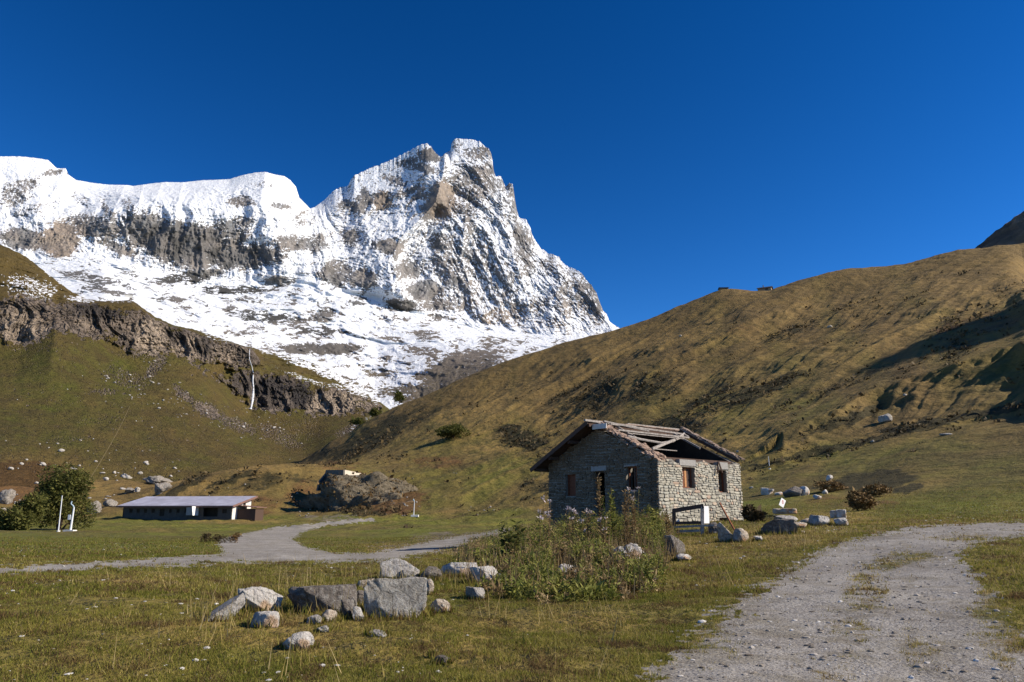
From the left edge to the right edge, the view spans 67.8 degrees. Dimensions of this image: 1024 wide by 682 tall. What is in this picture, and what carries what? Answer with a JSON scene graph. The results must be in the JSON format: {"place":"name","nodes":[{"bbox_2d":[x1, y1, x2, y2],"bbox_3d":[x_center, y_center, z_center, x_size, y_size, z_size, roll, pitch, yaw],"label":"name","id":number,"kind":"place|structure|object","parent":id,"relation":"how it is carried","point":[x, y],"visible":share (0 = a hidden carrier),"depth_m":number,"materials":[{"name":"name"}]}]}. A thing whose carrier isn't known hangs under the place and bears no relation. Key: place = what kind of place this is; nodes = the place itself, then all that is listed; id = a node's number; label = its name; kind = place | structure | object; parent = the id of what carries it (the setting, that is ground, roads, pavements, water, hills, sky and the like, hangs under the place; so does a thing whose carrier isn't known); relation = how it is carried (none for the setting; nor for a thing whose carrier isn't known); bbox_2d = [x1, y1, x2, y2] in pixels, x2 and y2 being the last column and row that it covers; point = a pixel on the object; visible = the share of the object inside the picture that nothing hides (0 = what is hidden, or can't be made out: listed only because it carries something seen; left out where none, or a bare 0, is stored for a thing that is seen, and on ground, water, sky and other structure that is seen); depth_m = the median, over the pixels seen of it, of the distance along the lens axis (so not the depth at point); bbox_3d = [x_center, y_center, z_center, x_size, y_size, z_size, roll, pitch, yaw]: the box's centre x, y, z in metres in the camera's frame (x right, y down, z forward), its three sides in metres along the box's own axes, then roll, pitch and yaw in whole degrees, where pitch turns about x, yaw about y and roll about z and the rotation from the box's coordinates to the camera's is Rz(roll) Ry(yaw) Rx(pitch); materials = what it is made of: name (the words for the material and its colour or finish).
{"place":"outdoors","nodes":[
{"label":"outdoors","id":0,"kind":"place"},
{"bbox_2d":[0,245,389,487],"bbox_3d":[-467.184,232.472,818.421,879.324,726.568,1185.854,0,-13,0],"label":"hillside","id":1,"kind":"structure","parent":0,"point":[62,348],"depth_m":692.85,"materials":[{"name":"green plant"}]},
{"bbox_2d":[249,349,253,408],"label":"waterfall","id":2,"kind":"structure","parent":1,"relation":"on","point":[252,399],"depth_m":851.62,"materials":[{"name":"white liquid"}]},
{"bbox_2d":[0,517,509,575],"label":"gravel track","id":3,"kind":"structure","parent":0,"point":[275,544],"depth_m":32.74,"materials":[{"name":"gravel"}]},
{"bbox_2d":[211,534,229,542],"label":"heath bush","id":4,"kind":"object","parent":3,"relation":"on","point":[216,537],"visible":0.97,"depth_m":54.41,"materials":[{"name":"brown plant"}]},
{"bbox_2d":[229,532,242,542],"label":"heath bush","id":5,"kind":"object","parent":3,"relation":"on","point":[234,537],"visible":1,"depth_m":54.77,"materials":[{"name":"brown plant"}]},
{"bbox_2d":[0,138,618,408],"bbox_3d":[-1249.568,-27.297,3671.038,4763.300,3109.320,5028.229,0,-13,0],"label":"mountains","id":6,"kind":"structure","parent":0,"point":[458,263],"depth_m":3540.25,"materials":[{"name":"snow"}]},
{"bbox_2d":[0,243,1023,523],"bbox_3d":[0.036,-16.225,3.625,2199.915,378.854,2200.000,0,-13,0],"label":"grassy hill","id":7,"kind":"structure","parent":0,"point":[710,353],"depth_m":264.75,"materials":[{"name":"green plant"}]},
{"bbox_2d":[0,489,15,503],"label":"boulder","id":8,"kind":"object","parent":7,"relation":"on","point":[7,496],"visible":0.87,"depth_m":251.69,"materials":[{"name":"stone"}]},
{"bbox_2d":[88,501,101,513],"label":"boulder","id":9,"kind":"object","parent":7,"relation":"on","point":[98,504],"visible":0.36,"depth_m":220.64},
{"bbox_2d":[103,499,117,506],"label":"boulder","id":10,"kind":"object","parent":7,"relation":"on","point":[111,503],"visible":0.84,"depth_m":246.30,"materials":[{"name":"stone"}]},
{"bbox_2d":[124,487,134,493],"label":"boulder","id":11,"kind":"object","parent":7,"relation":"on","point":[129,490],"visible":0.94,"depth_m":284.31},
{"bbox_2d":[143,475,172,484],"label":"boulder","id":12,"kind":"object","parent":7,"relation":"on","point":[159,479],"visible":0.69,"depth_m":364.02,"materials":[{"name":"stone"}]},
{"bbox_2d":[154,482,171,494],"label":"boulder","id":13,"kind":"object","parent":7,"relation":"on","point":[160,488],"visible":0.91,"depth_m":254.25,"materials":[{"name":"stone"}]},
{"bbox_2d":[116,496,266,520],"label":"long farmhouse","id":14,"kind":"object","parent":7,"relation":"on","point":[192,507],"visible":0.94,"depth_m":200.37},
{"bbox_2d":[348,416,365,427],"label":"hill bush","id":15,"kind":"object","parent":7,"relation":"on","point":[357,421],"visible":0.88,"depth_m":524.56,"materials":[{"name":"green plant"}]},
{"bbox_2d":[299,471,418,511],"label":"large rock outcrop","id":16,"kind":"object","parent":7,"relation":"on","point":[378,479],"visible":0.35,"depth_m":230.15,"materials":[{"name":"stone"}]},
{"bbox_2d":[316,470,360,492],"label":"retaining wall","id":17,"kind":"structure","parent":16,"relation":"on","point":[333,472],"depth_m":243.76,"materials":[{"name":"concrete"}]},
{"bbox_2d":[296,470,421,509],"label":"mound shrubs","id":18,"kind":"object","parent":7,"relation":"on","point":[370,494],"visible":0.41,"depth_m":229.56,"materials":[{"name":"plant"}]},
{"bbox_2d":[368,407,382,416],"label":"hill bush","id":19,"kind":"object","parent":7,"relation":"on","point":[374,411],"visible":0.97,"depth_m":528.46,"materials":[{"name":"green plant"}]},
{"bbox_2d":[392,390,405,403],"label":"hill bush","id":20,"kind":"object","parent":7,"relation":"on","point":[399,397],"visible":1,"depth_m":536.09,"materials":[{"name":"green plant"}]},
{"bbox_2d":[434,421,470,438],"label":"juniper bush","id":21,"kind":"object","parent":7,"relation":"on","point":[454,430],"visible":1,"depth_m":332.02,"materials":[{"name":"green plant"}]},
{"bbox_2d":[178,270,1023,527],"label":"dwarf shrubs","id":22,"kind":"object","parent":7,"relation":"on","point":[610,384],"visible":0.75,"depth_m":236.24,"materials":[{"name":"green plant"}]},
{"bbox_2d":[757,285,772,290],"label":"mountain cabin","id":23,"kind":"object","parent":7,"relation":"on","point":[768,288],"visible":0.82,"depth_m":502.82,"materials":[{"name":"black stone"}]},
{"bbox_2d":[761,488,773,494],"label":"stone","id":24,"kind":"object","parent":7,"relation":"on","point":[766,491],"visible":0.84,"depth_m":89.58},
{"bbox_2d":[878,414,892,422],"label":"stone","id":25,"kind":"object","parent":7,"relation":"on","point":[885,418],"visible":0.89,"depth_m":140.39,"materials":[{"name":"stone"}]},
{"bbox_2d":[0,451,1023,681],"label":"meadow","id":26,"kind":"structure","parent":0,"point":[996,471],"depth_m":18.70,"materials":[{"name":"green plant"}]},
{"bbox_2d":[0,491,47,530],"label":"leafy bush","id":27,"kind":"object","parent":26,"relation":"on","point":[27,515],"visible":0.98,"depth_m":99.60,"materials":[{"name":"green plant"}]},
{"bbox_2d":[32,461,98,529],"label":"leafy tree","id":28,"kind":"object","parent":26,"relation":"on","point":[69,486],"visible":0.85,"depth_m":109.54,"materials":[{"name":"green plant"}]},
{"bbox_2d":[63,501,76,531],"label":"snow lance","id":29,"kind":"object","parent":26,"relation":"on","point":[71,519],"visible":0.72,"depth_m":94.31,"materials":[{"name":"metal"}]},
{"bbox_2d":[200,533,211,542],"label":"heath bush","id":30,"kind":"object","parent":26,"relation":"on","point":[205,537],"visible":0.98,"depth_m":54.10,"materials":[{"name":"brown plant"}]},
{"bbox_2d":[204,593,245,620],"bbox_3d":[-3.970,3.715,10.541,0.535,0.426,0.321,4,-13,-19],"label":"boulder","id":31,"kind":"object","parent":26,"relation":"on","point":[224,608],"visible":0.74,"depth_m":10.50,"materials":[{"name":"grey stone"}]},
{"bbox_2d":[237,586,282,611],"bbox_3d":[-3.715,3.834,11.213,0.660,0.440,0.528,4,-13,-17],"label":"boulder","id":32,"kind":"object","parent":26,"relation":"on","point":[255,596],"visible":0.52,"depth_m":11.07,"materials":[{"name":"stone"}]},
{"bbox_2d":[251,611,279,627],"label":"boulder","id":33,"kind":"object","parent":26,"relation":"on","point":[265,617],"visible":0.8,"depth_m":9.92,"materials":[{"name":"stone"}]},
{"bbox_2d":[282,631,313,649],"bbox_3d":[-2.464,3.467,8.783,0.362,0.237,0.362,3,-13,-14],"label":"boulder","id":34,"kind":"object","parent":26,"relation":"on","point":[298,638],"visible":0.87,"depth_m":8.66,"materials":[{"name":"stone"}]},
{"bbox_2d":[306,614,320,623],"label":"boulder","id":35,"kind":"object","parent":26,"relation":"on","point":[314,618],"visible":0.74,"depth_m":10.27,"materials":[{"name":"grey stone"}]},
{"bbox_2d":[287,584,357,612],"bbox_3d":[-2.793,3.865,11.300,1.022,0.470,0.520,6,-14,-23],"label":"boulder","id":36,"kind":"object","parent":26,"relation":"on","point":[302,596],"visible":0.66,"depth_m":11.13,"materials":[{"name":"stone"}]},
{"bbox_2d":[317,625,328,632],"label":"stone","id":37,"kind":"object","parent":26,"relation":"on","point":[324,627],"visible":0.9,"depth_m":9.67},
{"bbox_2d":[321,609,336,622],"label":"boulder","id":38,"kind":"object","parent":26,"relation":"on","point":[330,613],"visible":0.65,"depth_m":10.44,"materials":[{"name":"beige stone"}]},
{"bbox_2d":[341,599,355,618],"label":"boulder","id":39,"kind":"object","parent":26,"relation":"on","point":[347,605],"visible":0.55,"depth_m":10.71,"materials":[{"name":"stone"}]},
{"bbox_2d":[353,606,364,620],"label":"stone","id":40,"kind":"object","parent":26,"relation":"on","point":[357,611],"visible":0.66,"depth_m":10.58,"materials":[{"name":"stone"}]},
{"bbox_2d":[357,590,363,603],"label":"stone","id":41,"kind":"object","parent":26,"relation":"on","point":[360,595],"visible":0.29,"depth_m":11.67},
{"bbox_2d":[358,578,374,587],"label":"boulder","id":42,"kind":"object","parent":26,"relation":"on","point":[364,582],"visible":0.49,"depth_m":14.64,"materials":[{"name":"beige stone"}]},
{"bbox_2d":[367,629,386,636],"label":"boulder","id":43,"kind":"object","parent":26,"relation":"on","point":[376,632],"visible":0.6,"depth_m":9.51,"materials":[{"name":"grey stone"}]},
{"bbox_2d":[363,576,426,617],"bbox_3d":[-1.709,3.808,11.149,0.917,0.693,0.550,2,-13,-8],"label":"boulder","id":44,"kind":"object","parent":26,"relation":"on","point":[384,596],"visible":0.7,"depth_m":10.94,"materials":[{"name":"stone"}]},
{"bbox_2d":[380,558,419,578],"bbox_3d":[-2.478,5.076,16.814,0.870,0.548,0.609,2,-13,-8],"label":"boulder","id":45,"kind":"object","parent":26,"relation":"on","point":[394,564],"visible":0.58,"depth_m":16.67,"materials":[{"name":"grey stone"}]},
{"bbox_2d":[400,568,416,577],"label":"boulder","id":46,"kind":"object","parent":26,"relation":"on","point":[404,572],"visible":0.59,"depth_m":16.53,"materials":[{"name":"grey stone"}]},
{"bbox_2d":[427,579,433,594],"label":"stone","id":47,"kind":"object","parent":26,"relation":"on","point":[430,584],"visible":0.58,"depth_m":13.51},
{"bbox_2d":[420,566,441,578],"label":"boulder","id":48,"kind":"object","parent":26,"relation":"on","point":[429,569],"visible":0.65,"depth_m":16.43,"materials":[{"name":"stone"}]},
{"bbox_2d":[430,599,449,612],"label":"boulder","id":49,"kind":"object","parent":26,"relation":"on","point":[441,604],"visible":0.74,"depth_m":11.49,"materials":[{"name":"beige stone"}]},
{"bbox_2d":[434,655,449,663],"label":"boulder","id":50,"kind":"object","parent":26,"relation":"on","point":[443,657],"visible":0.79,"depth_m":8.17,"materials":[{"name":"stone"}]},
{"bbox_2d":[441,562,476,576],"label":"boulder","id":51,"kind":"object","parent":26,"relation":"on","point":[451,567],"visible":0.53,"depth_m":17.55,"materials":[{"name":"stone"}]},
{"bbox_2d":[465,587,484,599],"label":"boulder","id":52,"kind":"object","parent":26,"relation":"on","point":[477,592],"visible":0.71,"depth_m":13.15,"materials":[{"name":"grey stone"}]},
{"bbox_2d":[467,547,488,566],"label":"leafy shrub","id":53,"kind":"object","parent":26,"relation":"on","point":[477,554],"visible":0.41,"depth_m":19.19,"materials":[{"name":"green plant"}]},
{"bbox_2d":[470,566,500,581],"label":"boulder","id":54,"kind":"object","parent":26,"relation":"on","point":[476,570],"visible":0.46,"depth_m":16.14,"materials":[{"name":"stone"}]},
{"bbox_2d":[0,517,1023,680],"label":"dry grass stalks","id":55,"kind":"object","parent":26,"relation":"on","point":[455,580],"visible":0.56,"depth_m":11.63,"materials":[{"name":"plant"}]},
{"bbox_2d":[498,519,526,559],"bbox_3d":[0.003,5.441,20.349,0.774,1.320,0.818,6,-14,-27],"label":"leafy shrub","id":56,"kind":"object","parent":26,"relation":"on","point":[506,537],"visible":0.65,"depth_m":20.30,"materials":[{"name":"green plant"}]},
{"bbox_2d":[6,504,1022,680],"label":"pebbles","id":57,"kind":"object","parent":26,"relation":"on","point":[699,621],"visible":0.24,"depth_m":10.82,"materials":[{"name":"stone"}]},
{"bbox_2d":[536,509,544,544],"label":"thistle","id":58,"kind":"object","parent":26,"relation":"on","point":[539,525],"visible":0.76,"depth_m":23.26,"materials":[{"name":"green plant"}]},
{"bbox_2d":[539,496,552,544],"bbox_3d":[1.101,5.809,23.812,0.514,1.960,0.466,-7,-14,27],"label":"thistle","id":59,"kind":"object","parent":26,"relation":"on","point":[547,514],"visible":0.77,"depth_m":23.82,"materials":[{"name":"plant"}]},
{"bbox_2d":[448,503,681,603],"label":"undergrowth","id":60,"kind":"object","parent":26,"relation":"on","point":[525,587],"visible":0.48,"depth_m":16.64,"materials":[{"name":"green plant"}]},
{"bbox_2d":[564,506,576,541],"bbox_3d":[1.867,6.040,24.172,0.462,1.594,0.460,0,-13,0],"label":"thistle","id":61,"kind":"object","parent":26,"relation":"on","point":[572,524],"visible":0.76,"depth_m":24.23,"materials":[{"name":"plant"}]},
{"bbox_2d":[569,508,577,536],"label":"thistle","id":62,"kind":"object","parent":26,"relation":"on","point":[574,525],"visible":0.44,"depth_m":25.21,"materials":[{"name":"green plant"}]},
{"bbox_2d":[577,518,586,542],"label":"thistle","id":63,"kind":"object","parent":26,"relation":"on","point":[582,525],"visible":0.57,"depth_m":23.24,"materials":[{"name":"green plant"}]},
{"bbox_2d":[582,508,594,536],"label":"thistle","id":64,"kind":"object","parent":26,"relation":"on","point":[588,530],"visible":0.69,"depth_m":25.17,"materials":[{"name":"plant"}]},
{"bbox_2d":[594,477,603,541],"bbox_3d":[2.829,5.613,24.730,0.361,2.424,0.309,-7,-14,28],"label":"dock plant","id":65,"kind":"object","parent":26,"relation":"on","point":[599,499],"visible":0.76,"depth_m":24.77,"materials":[{"name":"plant"}]},
{"bbox_2d":[597,517,610,545],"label":"thistle","id":66,"kind":"object","parent":26,"relation":"on","point":[605,529],"visible":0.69,"depth_m":23.17,"materials":[{"name":"plant"}]},
{"bbox_2d":[599,489,614,544],"bbox_3d":[3.050,5.684,24.192,0.549,2.095,0.356,-5,-14,23],"label":"dock plant","id":67,"kind":"object","parent":26,"relation":"on","point":[611,513],"visible":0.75,"depth_m":24.25,"materials":[{"name":"green plant"}]},
{"bbox_2d":[607,501,617,539],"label":"dock plant","id":68,"kind":"object","parent":26,"relation":"on","point":[613,521],"visible":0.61,"depth_m":25.02,"materials":[{"name":"green plant"}]},
{"bbox_2d":[621,489,631,544],"bbox_3d":[3.705,5.769,24.576,0.400,1.954,0.340,0,-13,0],"label":"dock plant","id":69,"kind":"object","parent":26,"relation":"on","point":[625,515],"visible":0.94,"depth_m":24.58,"materials":[{"name":"plant"}]},
{"bbox_2d":[613,543,643,560],"bbox_3d":[3.214,5.843,20.877,1.010,0.632,1.010,-2,-13,8],"label":"boulder","id":70,"kind":"object","parent":26,"relation":"on","point":[630,545],"visible":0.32,"depth_m":20.61,"materials":[{"name":"stone"}]},
{"bbox_2d":[629,495,637,542],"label":"dock plant","id":71,"kind":"object","parent":26,"relation":"on","point":[633,512],"visible":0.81,"depth_m":24.89,"materials":[{"name":"plant"}]},
{"bbox_2d":[627,487,639,536],"bbox_3d":[4.216,5.930,25.947,0.561,1.971,0.530,-6,-14,24],"label":"thistle","id":72,"kind":"object","parent":26,"relation":"on","point":[628,489],"visible":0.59,"depth_m":26.00,"materials":[{"name":"green plant"}]},
{"bbox_2d":[530,419,744,527],"label":"stone hut","id":73,"kind":"object","parent":26,"relation":"on","point":[665,467],"visible":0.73,"depth_m":37.16,"materials":[{"name":"stone"}]},
{"bbox_2d":[568,474,575,495],"bbox_3d":[3.105,7.283,38.451,0.080,1.073,0.716,11,-16,-39],"label":"window","id":74,"kind":"structure","parent":73,"relation":"in","point":[571,478],"depth_m":38.54,"materials":[{"name":"wood"}]},
{"bbox_2d":[596,471,605,508],"bbox_3d":[4.386,7.231,36.935,0.080,1.790,0.710,11,-16,-39],"label":"doorway","id":75,"kind":"structure","parent":73,"relation":"in","point":[600,471],"depth_m":37.19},
{"bbox_2d":[628,467,637,489],"bbox_3d":[5.722,6.404,35.523,0.080,1.077,0.663,11,-16,-39],"label":"window","id":76,"kind":"structure","parent":73,"relation":"in","point":[635,468],"depth_m":35.54,"materials":[{"name":"black"}]},
{"bbox_2d":[682,467,691,487],"bbox_3d":[8.139,6.436,35.877,0.923,0.960,0.080,11,-16,-39],"label":"window","id":77,"kind":"structure","parent":73,"relation":"in","point":[687,479],"depth_m":35.97,"materials":[{"name":"wood"}]},
{"bbox_2d":[718,470,723,491],"bbox_3d":[10.202,6.923,37.584,0.696,1.078,0.080,11,-16,-39],"label":"window","id":78,"kind":"structure","parent":73,"relation":"in","point":[722,479],"depth_m":37.75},
{"bbox_2d":[645,505,657,534],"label":"dock plant","id":79,"kind":"object","parent":26,"relation":"on","point":[652,518],"visible":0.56,"depth_m":25.88,"materials":[{"name":"green plant"}]},
{"bbox_2d":[662,509,672,534],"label":"dock plant","id":80,"kind":"object","parent":26,"relation":"on","point":[667,521],"visible":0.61,"depth_m":23.83,"materials":[{"name":"plant"}]},
{"bbox_2d":[663,535,684,555],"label":"boulder","id":81,"kind":"object","parent":26,"relation":"on","point":[679,543],"visible":0.53,"depth_m":21.88,"materials":[{"name":"stone"}]},
{"bbox_2d":[675,554,690,560],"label":"boulder","id":82,"kind":"object","parent":26,"relation":"on","point":[680,557],"visible":0.81,"depth_m":19.99,"materials":[{"name":"stone"}]},
{"bbox_2d":[669,504,713,533],"bbox_3d":[6.422,6.615,28.189,2.006,1.156,0.472,-3,-13,12],"label":"wooden frame","id":83,"kind":"object","parent":26,"relation":"on","point":[704,514],"visible":0.77,"depth_m":27.99,"materials":[{"name":"wood"}]},
{"bbox_2d":[708,522,717,533],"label":"stone","id":84,"kind":"object","parent":26,"relation":"on","point":[711,529],"visible":0.56,"depth_m":27.77,"materials":[{"name":"stone"}]},
{"bbox_2d":[717,522,732,541],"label":"boulder","id":85,"kind":"object","parent":26,"relation":"on","point":[724,534],"visible":0.76,"depth_m":24.77,"materials":[{"name":"beige stone"}]},
{"bbox_2d":[719,502,734,529],"bbox_3d":[7.584,6.220,26.759,0.055,1.114,2.094,0,-13,1],"label":"rusty bar","id":86,"kind":"object","parent":26,"relation":"on","point":[727,516],"visible":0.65,"depth_m":26.81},
{"bbox_2d":[732,528,748,541],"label":"boulder","id":87,"kind":"object","parent":26,"relation":"on","point":[740,534],"visible":0.74,"depth_m":24.37,"materials":[{"name":"beige stone"}]},
{"bbox_2d":[740,504,767,521],"bbox_3d":[11.244,8.159,35.446,1.245,1.173,1.051,5,-14,-22],"label":"dark bush","id":88,"kind":"object","parent":26,"relation":"on","point":[750,512],"visible":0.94,"depth_m":35.29,"materials":[{"name":"brown plant"}]},
{"bbox_2d":[761,518,797,533],"bbox_3d":[9.384,6.586,26.791,1.227,0.678,0.736,-4,-13,18],"label":"boulder","id":89,"kind":"object","parent":26,"relation":"on","point":[782,525],"visible":0.75,"depth_m":26.55,"materials":[{"name":"stone"}]},
{"bbox_2d":[772,508,796,513],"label":"boulder","id":90,"kind":"object","parent":26,"relation":"on","point":[784,511],"visible":1,"depth_m":48.79,"materials":[{"name":"beige stone"}]},
{"bbox_2d":[774,515,796,520],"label":"boulder","id":91,"kind":"object","parent":26,"relation":"on","point":[786,517],"visible":0.48,"depth_m":34.85,"materials":[{"name":"grey stone"}]},
{"bbox_2d":[782,486,802,496],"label":"boulder","id":92,"kind":"object","parent":26,"relation":"on","point":[794,491],"visible":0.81,"depth_m":77.77,"materials":[{"name":"stone"}]},
{"bbox_2d":[795,522,806,527],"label":"boulder","id":93,"kind":"object","parent":26,"relation":"on","point":[799,524],"visible":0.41,"depth_m":29.30,"materials":[{"name":"beige stone"}]},
{"bbox_2d":[800,486,809,495],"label":"stone","id":94,"kind":"object","parent":26,"relation":"on","point":[806,491],"visible":0.69,"depth_m":77.81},
{"bbox_2d":[808,515,829,525],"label":"boulder","id":95,"kind":"object","parent":26,"relation":"on","point":[819,519],"visible":0.79,"depth_m":30.53,"materials":[{"name":"grey stone"}]},
{"bbox_2d":[813,480,850,491],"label":"russet bush","id":96,"kind":"object","parent":26,"relation":"on","point":[833,485],"visible":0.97,"depth_m":78.56,"materials":[{"name":"plant"}]},
{"bbox_2d":[830,510,836,517],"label":"stone","id":97,"kind":"object","parent":26,"relation":"on","point":[832,513],"visible":0.57,"depth_m":45.66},
{"bbox_2d":[833,518,848,525],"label":"stone","id":98,"kind":"object","parent":26,"relation":"on","point":[841,521],"visible":0.88,"depth_m":30.08,"materials":[{"name":"stone"}]},
{"bbox_2d":[836,509,845,517],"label":"stone","id":99,"kind":"object","parent":26,"relation":"on","point":[840,513],"visible":0.63,"depth_m":45.42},
{"bbox_2d":[845,486,878,510],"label":"russet bush","id":100,"kind":"object","parent":26,"relation":"on","point":[859,499],"visible":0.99,"depth_m":53.49,"materials":[{"name":"plant"}]},
{"bbox_2d":[861,481,892,496],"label":"russet bush","id":101,"kind":"object","parent":26,"relation":"on","point":[874,489],"visible":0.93,"depth_m":64.47,"materials":[{"name":"plant"}]},
{"bbox_2d":[0,0,1023,327],"label":"sky","id":102,"kind":"structure","parent":0,"point":[669,154],"materials":[{"name":"blue"}]},
{"bbox_2d":[635,519,1023,681],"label":"gravel road","id":103,"kind":"structure","parent":0,"point":[955,623],"depth_m":10.18,"materials":[{"name":"gravel"}]},
{"bbox_2d":[637,521,1022,681],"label":"gravel stones","id":104,"kind":"object","parent":103,"relation":"on","point":[810,645],"visible":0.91,"depth_m":9.95,"materials":[{"name":"gravel"}]},
{"bbox_2d":[976,211,1023,247],"bbox_3d":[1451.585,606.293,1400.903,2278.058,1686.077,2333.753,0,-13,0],"label":"dark peak","id":105,"kind":"structure","parent":0,"point":[1011,232],"depth_m":1288.61,"materials":[{"name":"stone"}]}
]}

